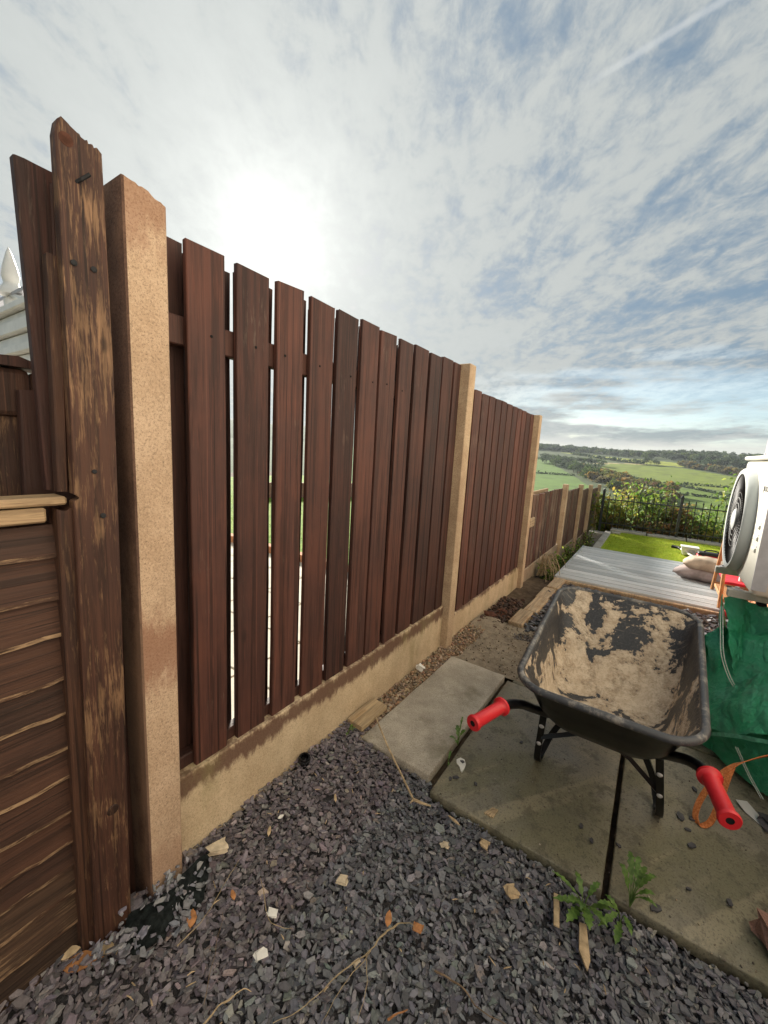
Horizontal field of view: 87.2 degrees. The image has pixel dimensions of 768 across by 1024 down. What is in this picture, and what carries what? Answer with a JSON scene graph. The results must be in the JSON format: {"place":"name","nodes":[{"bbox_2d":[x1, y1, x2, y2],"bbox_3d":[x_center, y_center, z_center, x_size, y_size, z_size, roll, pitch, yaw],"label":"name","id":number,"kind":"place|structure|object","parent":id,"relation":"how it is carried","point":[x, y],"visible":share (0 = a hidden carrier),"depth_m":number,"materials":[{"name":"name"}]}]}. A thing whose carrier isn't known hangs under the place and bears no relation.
{"place":"outdoors","nodes":[
{"label":"outdoors","id":0,"kind":"place"},
{"bbox_2d":[231,542,347,718],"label":"neighbour patio","id":1,"kind":"structure","parent":0,"point":[232,670],"depth_m":2.82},
{"bbox_2d":[231,475,351,560],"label":"neighbour lawn","id":2,"kind":"structure","parent":0,"point":[270,477],"depth_m":7.16,"materials":[{"name":"plant"}]},
{"bbox_2d":[0,719,767,1023],"bbox_3d":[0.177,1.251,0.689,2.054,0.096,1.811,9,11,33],"label":"slate gravel","id":3,"kind":"structure","parent":0,"point":[45,993],"depth_m":1.11,"materials":[{"name":"gravel"}]},
{"bbox_2d":[61,945,80,960],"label":"fallen leaf","id":4,"kind":"object","parent":3,"relation":"on","point":[70,951],"visible":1,"depth_m":1.01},
{"bbox_2d":[63,950,103,972],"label":"fallen leaf","id":5,"kind":"object","parent":3,"relation":"on","point":[85,953],"visible":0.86,"depth_m":1.00,"materials":[{"name":"plant"}]},
{"bbox_2d":[117,886,179,964],"bbox_3d":[-0.628,1.108,1.084,0.145,0.051,0.106,-2,10,-28],"label":"weed membrane","id":6,"kind":"object","parent":3,"relation":"on","point":[146,915],"visible":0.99,"depth_m":1.08,"materials":[{"name":"fabric"}]},
{"bbox_2d":[89,847,231,974],"bbox_3d":[-0.603,1.094,1.105,0.164,0.067,0.324,9,11,33],"label":"spilled slate","id":7,"kind":"object","parent":3,"relation":"on","point":[122,948],"visible":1,"depth_m":1.09,"materials":[{"name":"stone"}]},
{"bbox_2d":[187,909,196,927],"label":"fallen leaf","id":8,"kind":"object","parent":3,"relation":"on","point":[191,921],"visible":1,"depth_m":1.10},
{"bbox_2d":[176,851,209,925],"bbox_3d":[-0.560,1.089,1.171,0.087,0.055,0.172,1,10,-16],"label":"weed membrane","id":9,"kind":"object","parent":3,"relation":"on","point":[190,878],"visible":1,"depth_m":1.18,"materials":[{"name":"fabric"}]},
{"bbox_2d":[205,837,228,856],"bbox_3d":[-0.530,1.060,1.275,0.070,0.024,0.045,11,9,-36],"label":"brick fragment","id":10,"kind":"object","parent":3,"relation":"on","point":[219,847],"visible":1,"depth_m":1.27,"materials":[{"name":"beige stone"}]},
{"bbox_2d":[203,988,251,1023],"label":"dry twig","id":11,"kind":"object","parent":3,"relation":"on","point":[224,1002],"visible":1,"depth_m":0.95,"materials":[{"name":"wood"}]},
{"bbox_2d":[253,947,267,962],"bbox_3d":[-0.319,1.144,1.042,0.036,0.011,0.024,8,23,-30],"label":"white stone","id":12,"kind":"object","parent":3,"relation":"on","point":[260,953],"visible":1,"depth_m":1.04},
{"bbox_2d":[266,907,277,917],"bbox_3d":[-0.314,1.124,1.132,0.033,0.010,0.025,15,16,3],"label":"white stone","id":13,"kind":"object","parent":3,"relation":"on","point":[271,912],"visible":1,"depth_m":1.13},
{"bbox_2d":[298,752,310,766],"bbox_3d":[-0.327,1.016,1.655,0.051,0.042,0.050,9,11,33],"label":"pipe cap","id":14,"kind":"object","parent":3,"relation":"on","point":[302,757],"visible":1,"depth_m":1.65,"materials":[{"name":"black plastic"}]},
{"bbox_2d":[336,874,347,885],"bbox_3d":[-0.127,1.128,1.237,0.035,0.012,0.028,12,23,15],"label":"cream stone","id":15,"kind":"object","parent":3,"relation":"on","point":[342,879],"visible":1,"depth_m":1.23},
{"bbox_2d":[273,922,414,1023],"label":"dry twig","id":16,"kind":"object","parent":3,"relation":"on","point":[384,933],"visible":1,"depth_m":1.02,"materials":[{"name":"wood"}]},
{"bbox_2d":[347,698,386,731],"bbox_3d":[-0.079,0.987,1.972,0.090,0.026,0.200,13,15,35],"label":"timber offcut","id":17,"kind":"object","parent":3,"relation":"on","point":[362,718],"visible":0.98,"depth_m":1.95,"materials":[{"name":"brown wood"}]},
{"bbox_2d":[115,771,650,1023],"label":"wood slivers","id":18,"kind":"object","parent":3,"relation":"on","point":[130,997],"visible":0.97,"depth_m":1.08,"materials":[{"name":"beige plant"}]},
{"bbox_2d":[375,716,430,806],"bbox_3d":[0.031,1.040,1.732,0.072,0.035,0.543,-1,10,-25],"label":"bent stick","id":19,"kind":"object","parent":3,"relation":"on","point":[414,799],"visible":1,"depth_m":1.62,"materials":[{"name":"wood"}]},
{"bbox_2d":[412,921,423,933],"bbox_3d":[0.095,1.162,1.128,0.029,0.012,0.024,13,24,21],"label":"terracotta bit","id":20,"kind":"object","parent":3,"relation":"on","point":[418,927],"visible":1,"depth_m":1.12,"materials":[{"name":"orange ceramic"}]},
{"bbox_2d":[434,970,505,1023],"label":"dry twig","id":21,"kind":"object","parent":3,"relation":"on","point":[448,978],"visible":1,"depth_m":1.00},
{"bbox_2d":[503,883,520,898],"bbox_3d":[0.391,1.161,1.236,0.044,0.014,0.038,13,13,-13],"label":"tan stone","id":22,"kind":"object","parent":3,"relation":"on","point":[511,891],"visible":1,"depth_m":1.23,"materials":[{"name":"beige stone"}]},
{"bbox_2d":[553,892,559,927],"bbox_3d":[0.508,1.173,1.190,0.016,0.006,0.090,13,15,20],"label":"wood lath","id":23,"kind":"object","parent":3,"relation":"on","point":[556,921],"visible":0.9,"depth_m":1.18,"materials":[{"name":"beige wood"}]},
{"bbox_2d":[552,870,612,929],"bbox_3d":[0.582,1.153,1.192,0.152,0.074,0.159,2,9,-8],"label":"weed","id":24,"kind":"object","parent":3,"relation":"on","point":[574,913],"visible":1,"depth_m":1.18,"materials":[{"name":"green plant"}]},
{"bbox_2d":[579,922,589,970],"bbox_3d":[0.551,1.191,1.109,0.028,0.006,0.110,17,17,23],"label":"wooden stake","id":25,"kind":"object","parent":3,"relation":"on","point":[584,947],"visible":1,"depth_m":1.11,"materials":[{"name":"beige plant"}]},
{"bbox_2d":[597,894,632,944],"bbox_3d":[0.655,1.169,1.151,0.092,0.064,0.118,9,11,33],"label":"weed","id":26,"kind":"object","parent":3,"relation":"on","point":[618,930],"visible":1,"depth_m":1.14,"materials":[{"name":"green plant"}]},
{"bbox_2d":[0,0,767,455],"label":"sky","id":27,"kind":"structure","parent":0,"point":[565,202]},
{"bbox_2d":[230,419,749,533],"bbox_3d":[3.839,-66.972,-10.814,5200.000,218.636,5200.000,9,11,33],"label":"hillside","id":28,"kind":"structure","parent":0,"point":[665,470],"depth_m":625.50,"materials":[{"name":"plant"}]},
{"bbox_2d":[0,247,30,374],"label":"conservatory","id":29,"kind":"object","parent":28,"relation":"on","point":[13,334],"visible":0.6,"depth_m":3.30,"materials":[{"name":"white plastic"}]},
{"bbox_2d":[578,466,599,477],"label":"field","id":30,"kind":"structure","parent":28,"relation":"on","point":[586,470],"depth_m":551.97,"materials":[{"name":"green plant"}]},
{"bbox_2d":[571,452,645,463],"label":"hedge","id":31,"kind":"object","parent":28,"relation":"on","point":[603,457],"visible":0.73,"depth_m":938.60,"materials":[{"name":"plant"}]},
{"bbox_2d":[579,464,682,505],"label":"autumn woodland","id":32,"kind":"object","parent":28,"relation":"on","point":[607,476],"visible":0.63,"depth_m":420.39,"materials":[{"name":"plant"}]},
{"bbox_2d":[622,483,671,503],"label":"shaded woodland","id":33,"kind":"object","parent":28,"relation":"on","point":[657,485],"visible":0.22,"depth_m":341.12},
{"bbox_2d":[539,443,762,467],"bbox_3d":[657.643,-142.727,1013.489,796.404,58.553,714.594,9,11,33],"label":"distant woodland","id":34,"kind":"object","parent":28,"relation":"on","point":[715,457],"visible":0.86,"depth_m":1024.38,"materials":[{"name":"plant"}]},
{"bbox_2d":[621,476,680,530],"bbox_3d":[5.470,0.166,8.341,1.246,1.882,1.292,9,11,33],"label":"shrub","id":35,"kind":"object","parent":28,"relation":"on","point":[655,495],"visible":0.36,"depth_m":8.24,"materials":[{"name":"green plant"}]},
{"bbox_2d":[645,503,717,539],"bbox_3d":[5.674,0.515,8.018,0.963,1.476,1.193,0,10,-22],"label":"shrub","id":36,"kind":"object","parent":28,"relation":"on","point":[674,518],"visible":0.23,"depth_m":7.73,"materials":[{"name":"green plant"}]},
{"bbox_2d":[672,505,726,540],"bbox_3d":[6.119,0.556,7.790,1.026,1.439,0.854,-1,10,-26],"label":"shrub","id":37,"kind":"object","parent":28,"relation":"on","point":[705,519],"visible":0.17,"depth_m":7.74,"materials":[{"name":"green plant"}]},
{"bbox_2d":[675,481,732,488],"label":"hedge","id":38,"kind":"object","parent":28,"relation":"on","point":[695,484],"visible":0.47,"depth_m":513.54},
{"bbox_2d":[679,484,730,495],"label":"hedge","id":39,"kind":"object","parent":28,"relation":"on","point":[704,490],"visible":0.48,"depth_m":459.31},
{"bbox_2d":[677,460,743,475],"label":"russet woodland","id":40,"kind":"object","parent":28,"relation":"on","point":[724,469],"visible":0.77,"depth_m":714.75,"materials":[{"name":"plant"}]},
{"bbox_2d":[704,472,737,531],"bbox_3d":[6.796,0.260,7.514,1.511,2.109,1.185,9,11,33],"label":"shrub","id":41,"kind":"object","parent":28,"relation":"on","point":[723,497],"visible":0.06,"depth_m":7.75,"materials":[{"name":"green plant"}]},
{"bbox_2d":[535,550,576,580],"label":"bed ground","id":42,"kind":"structure","parent":0,"point":[552,568],"depth_m":5.11,"materials":[{"name":"soil"}]},
{"bbox_2d":[523,544,557,581],"bbox_3d":[1.955,0.911,5.160,0.045,0.722,1.911,9,11,33],"label":"gravel board","id":43,"kind":"object","parent":42,"relation":"on","point":[531,570],"visible":0.19,"depth_m":4.88,"materials":[{"name":"concrete"}]},
{"bbox_2d":[525,488,562,567],"bbox_3d":[1.978,0.152,5.038,0.110,0.870,1.922,9,11,33],"label":"fence panel","id":44,"kind":"object","parent":43,"relation":"on","point":[544,519],"visible":0.81,"depth_m":4.96,"materials":[{"name":"red wood"}]},
{"bbox_2d":[537,562,557,580],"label":"weed clump","id":45,"kind":"object","parent":42,"relation":"on","point":[547,575],"visible":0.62,"depth_m":4.77,"materials":[{"name":"green plant"}]},
{"bbox_2d":[536,551,565,581],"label":"dead grass","id":46,"kind":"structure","parent":42,"relation":"on","point":[540,572],"depth_m":4.74,"materials":[{"name":"plant"}]},
{"bbox_2d":[548,551,571,570],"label":"weed clump","id":47,"kind":"object","parent":42,"relation":"on","point":[560,562],"visible":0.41,"depth_m":5.20,"materials":[{"name":"green plant"}]},
{"bbox_2d":[556,484,568,559],"bbox_3d":[2.563,0.386,5.901,0.070,1.590,0.090,9,11,33],"label":"concrete post","id":48,"kind":"object","parent":42,"relation":"on","point":[562,514],"visible":0.53,"depth_m":5.81,"materials":[{"name":"concrete"}]},
{"bbox_2d":[560,538,573,558],"bbox_3d":[2.915,0.809,6.576,0.045,0.581,1.326,9,11,33],"label":"gravel board","id":49,"kind":"object","parent":42,"relation":"on","point":[569,545],"visible":0.14,"depth_m":6.76,"materials":[{"name":"concrete"}]},
{"bbox_2d":[561,488,579,547],"bbox_3d":[2.932,0.090,6.476,0.073,0.926,1.327,9,11,33],"label":"fence panel","id":50,"kind":"object","parent":49,"relation":"on","point":[570,514],"visible":0.57,"depth_m":6.54,"materials":[{"name":"brown wood"}]},
{"bbox_2d":[560,543,579,561],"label":"weed clump","id":51,"kind":"object","parent":42,"relation":"on","point":[567,550],"visible":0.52,"depth_m":5.75,"materials":[{"name":"green plant"}]},
{"bbox_2d":[572,484,583,551],"bbox_3d":[3.360,0.278,7.071,0.070,1.520,0.090,9,11,33],"label":"concrete post","id":52,"kind":"object","parent":42,"relation":"on","point":[581,487],"visible":0.52,"depth_m":7.00,"materials":[{"name":"concrete"}]},
{"bbox_2d":[575,533,582,550],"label":"gravel board","id":53,"kind":"object","parent":42,"relation":"on","point":[580,537],"visible":0.12,"depth_m":7.78,"materials":[{"name":"concrete"}]},
{"bbox_2d":[577,488,588,537],"bbox_3d":[3.676,0.029,7.579,0.073,0.936,1.147,9,11,33],"label":"fence panel","id":54,"kind":"object","parent":53,"relation":"on","point":[583,510],"visible":0.45,"depth_m":7.66,"materials":[{"name":"brown wood"}]},
{"bbox_2d":[578,529,595,546],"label":"weed clump","id":55,"kind":"object","parent":42,"relation":"on","point":[588,537],"visible":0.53,"depth_m":7.07,"materials":[{"name":"green plant"}]},
{"bbox_2d":[583,485,592,538],"bbox_3d":[4.056,0.184,8.094,0.070,1.460,0.090,9,11,33],"label":"concrete post","id":56,"kind":"object","parent":42,"relation":"on","point":[588,507],"visible":0.52,"depth_m":8.02,"materials":[{"name":"concrete"}]},
{"bbox_2d":[587,530,603,546],"bbox_3d":[4.154,0.570,7.872,0.320,0.380,0.240,9,11,33],"label":"step stone","id":57,"kind":"object","parent":42,"relation":"on","point":[597,535],"visible":0.26,"depth_m":7.78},
{"bbox_2d":[590,483,644,531],"bbox_3d":[4.890,0.233,8.610,1.074,1.655,1.208,9,11,33],"label":"shrub","id":58,"kind":"object","parent":42,"relation":"on","point":[597,506],"visible":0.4,"depth_m":8.40,"materials":[{"name":"green plant"}]},
{"bbox_2d":[601,510,653,531],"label":"shrub","id":59,"kind":"object","parent":42,"relation":"on","point":[628,523],"visible":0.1,"depth_m":8.15,"materials":[{"name":"green plant"}]},
{"bbox_2d":[553,545,732,618],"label":"deck","id":60,"kind":"structure","parent":42,"relation":"on","point":[647,579],"depth_m":4.47,"materials":[{"name":"wood"}]},
{"bbox_2d":[672,564,731,586],"bbox_3d":[3.679,0.705,4.607,0.400,0.143,0.600,-6,13,-44],"label":"sack","id":61,"kind":"object","parent":60,"relation":"on","point":[683,570],"visible":0.52,"depth_m":4.54,"materials":[{"name":"fabric"}]},
{"bbox_2d":[683,555,722,573],"bbox_3d":[3.722,0.596,4.589,0.520,0.155,0.360,11,12,39],"label":"sack","id":62,"kind":"object","parent":61,"relation":"on","point":[704,563],"visible":0.48,"depth_m":4.54,"materials":[{"name":"fabric"}]},
{"bbox_2d":[710,541,748,607],"bbox_3d":[3.404,0.474,3.903,0.237,0.809,0.731,9,11,33],"label":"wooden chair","id":63,"kind":"object","parent":60,"relation":"on","point":[724,583],"visible":0.45,"depth_m":3.86,"materials":[{"name":"orange wood"}]},
{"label":"gravel board","id":64,"kind":"object","parent":42,"relation":"on","visible":0},
{"bbox_2d":[587,487,597,531],"bbox_3d":[4.426,-0.034,8.689,0.073,0.957,1.346,9,11,33],"label":"fence panel","id":65,"kind":"object","parent":64,"relation":"on","point":[595,490],"visible":0.3,"depth_m":8.78,"materials":[{"name":"brown wood"}]},
{"bbox_2d":[389,577,728,976],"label":"garden ground","id":66,"kind":"structure","parent":0,"point":[530,589],"depth_m":1.86,"materials":[{"name":"soil"}]},
{"bbox_2d":[0,494,78,1013],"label":"lapped panel","id":67,"kind":"object","parent":66,"relation":"on","point":[38,924],"visible":0.92,"depth_m":0.90,"materials":[{"name":"brown wood"}]},
{"bbox_2d":[9,154,53,489],"bbox_3d":[-0.721,-0.373,0.860,0.025,0.651,0.069,9,11,33],"label":"wide board","id":68,"kind":"object","parent":67,"relation":"on","point":[31,181],"visible":0.69,"depth_m":0.82,"materials":[{"name":"brown wood"}]},
{"bbox_2d":[49,183,68,489],"bbox_3d":[-0.692,-0.361,0.867,0.008,0.627,0.025,9,11,33],"label":"thin board","id":69,"kind":"object","parent":68,"relation":"attached to","point":[52,221],"visible":0.14,"depth_m":0.83,"materials":[{"name":"brown wood"}]},
{"bbox_2d":[50,116,130,943],"bbox_3d":[-0.666,0.232,0.943,0.045,2.007,0.106,9,11,33],"label":"wooden post","id":70,"kind":"object","parent":66,"relation":"on","point":[80,225],"visible":0.98,"depth_m":0.90,"materials":[{"name":"brown wood"}]},
{"bbox_2d":[42,252,67,491],"bbox_3d":[-0.690,-0.282,0.851,0.030,0.478,0.032,9,11,33],"label":"batten","id":71,"kind":"object","parent":70,"relation":"attached to","point":[55,375],"visible":1,"depth_m":0.84,"materials":[{"name":"brown wood"}]},
{"bbox_2d":[48,504,93,950],"bbox_3d":[-0.747,0.595,0.978,0.055,1.231,0.050,9,11,33],"label":"batten","id":72,"kind":"object","parent":70,"relation":"attached to","point":[60,518],"visible":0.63,"depth_m":0.94,"materials":[{"name":"brown wood"}]},
{"bbox_2d":[103,174,181,899],"bbox_3d":[-0.635,0.308,1.094,0.105,2.113,0.095,9,11,33],"label":"concrete post","id":73,"kind":"object","parent":66,"relation":"on","point":[135,223],"visible":0.81,"depth_m":1.01,"materials":[{"name":"concrete"}]},
{"bbox_2d":[121,607,135,893],"bbox_3d":[-0.722,0.234,1.071,0.027,1.956,0.062,9,11,33],"label":"dark board","id":74,"kind":"object","parent":73,"relation":"attached to","point":[132,869],"visible":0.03,"depth_m":1.18,"materials":[{"name":"brown wood"}]},
{"bbox_2d":[180,606,442,856],"bbox_3d":[-0.144,0.888,2.001,0.045,0.337,1.833,9,11,33],"label":"gravel board","id":75,"kind":"object","parent":66,"relation":"on","point":[219,787],"visible":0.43,"depth_m":1.61,"materials":[{"name":"concrete"}]},
{"bbox_2d":[166,236,460,769],"bbox_3d":[-0.117,-0.030,1.873,0.083,1.595,1.828,9,11,33],"label":"fence panel","id":76,"kind":"object","parent":75,"relation":"on","point":[399,402],"visible":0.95,"depth_m":1.47,"materials":[{"name":"brown wood"}]},
{"bbox_2d":[352,621,484,742],"bbox_3d":[0.311,0.966,2.532,0.164,0.052,1.611,9,11,33],"label":"pebble strip","id":77,"kind":"object","parent":66,"relation":"on","point":[402,690],"visible":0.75,"depth_m":2.45,"materials":[{"name":"gravel"}]},
{"bbox_2d":[440,363,475,649],"bbox_3d":[0.458,0.122,2.671,0.085,2.100,0.095,9,11,33],"label":"concrete post","id":78,"kind":"object","parent":66,"relation":"on","point":[463,423],"visible":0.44,"depth_m":2.60,"materials":[{"name":"concrete"}]},
{"bbox_2d":[452,566,518,636],"bbox_3d":[0.904,0.789,3.550,0.045,0.277,1.711,9,11,33],"label":"gravel board","id":79,"kind":"object","parent":66,"relation":"on","point":[480,603],"visible":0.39,"depth_m":3.43,"materials":[{"name":"concrete"}]},
{"bbox_2d":[455,389,533,610],"bbox_3d":[0.927,-0.111,3.423,0.081,1.607,1.707,9,11,33],"label":"fence panel","id":80,"kind":"object","parent":79,"relation":"on","point":[498,457],"visible":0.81,"depth_m":3.27,"materials":[{"name":"brown wood"}]},
{"bbox_2d":[443,615,534,682],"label":"bare earth","id":81,"kind":"structure","parent":66,"relation":"on","point":[493,657],"depth_m":2.81,"materials":[{"name":"soil"}]},
{"bbox_2d":[477,596,524,627],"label":"earth clods","id":82,"kind":"object","parent":66,"relation":"on","point":[503,603],"visible":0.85,"depth_m":3.52,"materials":[{"name":"soil"}]},
{"bbox_2d":[517,415,541,587],"bbox_3d":[1.466,0.057,4.172,0.080,2.065,0.085,9,11,33],"label":"concrete post","id":83,"kind":"object","parent":66,"relation":"on","point":[537,423],"visible":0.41,"depth_m":4.10,"materials":[{"name":"concrete"}]},
{"bbox_2d":[508,577,565,627],"bbox_3d":[1.475,0.857,3.792,0.131,0.136,1.514,10,11,35],"label":"timber edging","id":84,"kind":"object","parent":66,"relation":"on","point":[521,617],"visible":0.69,"depth_m":3.57,"materials":[{"name":"brown wood"}]},
{"bbox_2d":[524,583,727,634],"bbox_3d":[2.082,0.949,3.297,1.582,0.106,1.603,9,11,33],"label":"slate strip","id":85,"kind":"object","parent":66,"relation":"on","point":[701,617],"visible":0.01,"depth_m":3.49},
{"bbox_2d":[362,656,767,998],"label":"patio","id":86,"kind":"structure","parent":0,"point":[419,723],"depth_m":1.55,"materials":[{"name":"concrete"}]},
{"bbox_2d":[450,717,465,745],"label":"weed","id":87,"kind":"object","parent":86,"relation":"on","point":[457,728],"visible":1,"depth_m":1.86,"materials":[{"name":"green plant"}]},
{"bbox_2d":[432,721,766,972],"bbox_3d":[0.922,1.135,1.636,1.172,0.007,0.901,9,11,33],"label":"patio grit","id":88,"kind":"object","parent":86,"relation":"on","point":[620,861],"visible":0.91,"depth_m":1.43,"materials":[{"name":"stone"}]},
{"bbox_2d":[467,586,742,829],"bbox_3d":[0.953,0.787,1.738,0.701,0.666,1.446,9,11,33],"label":"wheelbarrow","id":89,"kind":"object","parent":86,"relation":"on","point":[626,678],"visible":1,"depth_m":1.71,"materials":[{"name":"black paint"}]},
{"bbox_2d":[620,851,657,906],"bbox_3d":[0.784,1.127,1.229,0.098,0.138,0.124,-3,11,-33],"label":"weed","id":90,"kind":"object","parent":86,"relation":"on","point":[641,877],"visible":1,"depth_m":1.23,"materials":[{"name":"green plant"}]},
{"bbox_2d":[702,594,767,798],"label":"bulk bag","id":91,"kind":"object","parent":86,"relation":"on","point":[736,648],"visible":0.85,"depth_m":1.85,"materials":[{"name":"plastic"}]},
{"bbox_2d":[692,755,767,827],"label":"lifting strap","id":92,"kind":"object","parent":91,"relation":"attached to","point":[726,772],"visible":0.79,"depth_m":1.52,"materials":[{"name":"fabric"}]},
{"bbox_2d":[736,799,762,826],"bbox_3d":[1.435,1.175,1.563,0.080,0.004,0.120,11,17,16],"label":"plastic scrap","id":93,"kind":"object","parent":86,"relation":"on","point":[748,809],"visible":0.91,"depth_m":1.58,"materials":[{"name":"plastic"}]},
{"bbox_2d":[749,908,767,949],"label":"brick fragment","id":94,"kind":"object","parent":86,"relation":"on","point":[759,927],"visible":1,"depth_m":1.15,"materials":[{"name":"brick"}]},
{"bbox_2d":[757,811,767,831],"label":"rubble stone","id":95,"kind":"object","parent":86,"relation":"on","point":[762,818],"visible":1,"depth_m":1.53,"materials":[{"name":"stone"}]},
{"bbox_2d":[600,531,720,561],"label":"lawn","id":96,"kind":"structure","parent":0,"point":[646,550],"depth_m":6.53,"materials":[{"name":"plant"}]},
{"bbox_2d":[681,544,699,555],"bbox_3d":[4.559,0.580,6.024,0.224,0.135,0.176,9,11,33],"label":"white crate","id":97,"kind":"object","parent":96,"relation":"on","point":[691,549],"visible":0.89,"depth_m":5.97,"materials":[{"name":"plastic"}]},
{"bbox_2d":[696,550,718,558],"bbox_3d":[4.624,0.618,5.703,0.330,0.168,0.208,9,11,33],"label":"tool bag","id":98,"kind":"object","parent":96,"relation":"on","point":[708,554],"visible":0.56,"depth_m":5.67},
{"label":"garden bank","id":99,"kind":"structure","parent":0,"visible":0},
{"bbox_2d":[593,531,611,547],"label":"lawn kerb","id":100,"kind":"structure","parent":99,"relation":"on","point":[600,542],"depth_m":6.76,"materials":[{"name":"concrete"}]},
{"bbox_2d":[634,515,685,535],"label":"shrub","id":101,"kind":"object","parent":99,"relation":"on","point":[659,526],"visible":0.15,"depth_m":7.67,"materials":[{"name":"green plant"}]},
{"bbox_2d":[610,527,721,546],"bbox_3d":[5.656,0.643,7.078,2.988,0.262,0.268,9,11,33],"label":"coping","id":102,"kind":"object","parent":99,"relation":"on","point":[690,540],"visible":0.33,"depth_m":7.31,"materials":[{"name":"concrete"}]},
{"bbox_2d":[598,489,679,535],"bbox_3d":[4.784,0.070,7.628,1.251,0.914,0.064,9,11,32],"label":"metal railing","id":103,"kind":"object","parent":102,"relation":"on","point":[615,500],"visible":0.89,"depth_m":7.66,"materials":[{"name":"metal"}]},
{"bbox_2d":[674,496,726,542],"bbox_3d":[5.887,0.221,6.927,1.401,0.864,0.064,9,11,32],"label":"metal railing","id":104,"kind":"object","parent":102,"relation":"on","point":[681,507],"visible":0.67,"depth_m":7.15,"materials":[{"name":"metal"}]},
{"bbox_2d":[693,521,723,542],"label":"shrub","id":105,"kind":"object","parent":99,"relation":"on","point":[708,533],"visible":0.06,"depth_m":7.38,"materials":[{"name":"green plant"}]},
{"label":"neighbour bank","id":106,"kind":"structure","parent":0,"visible":0},
{"bbox_2d":[0,354,31,527],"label":"fence panel","id":107,"kind":"object","parent":106,"relation":"on","point":[14,372],"visible":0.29,"depth_m":0.91,"materials":[{"name":"brown wood"}]},
{"bbox_3d":[2.530,-0.631,-0.564,3.220,5.050,8.650,9,11,33],"label":"house","id":108,"kind":"object","parent":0,"visible":0},
{"bbox_2d":[715,455,767,606],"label":"outdoor unit","id":109,"kind":"object","parent":108,"relation":"attached to","point":[745,549],"visible":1,"depth_m":2.00,"materials":[{"name":"metal"}]},
{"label":"side bank","id":110,"kind":"structure","parent":0,"visible":0},
{"bbox_2d":[16,390,75,525],"bbox_3d":[-0.814,0.462,1.050,0.030,1.503,0.195,9,11,33],"label":"filler board","id":111,"kind":"object","parent":110,"relation":"on","point":[31,480],"visible":0.14,"depth_m":0.91,"materials":[{"name":"brown wood"}]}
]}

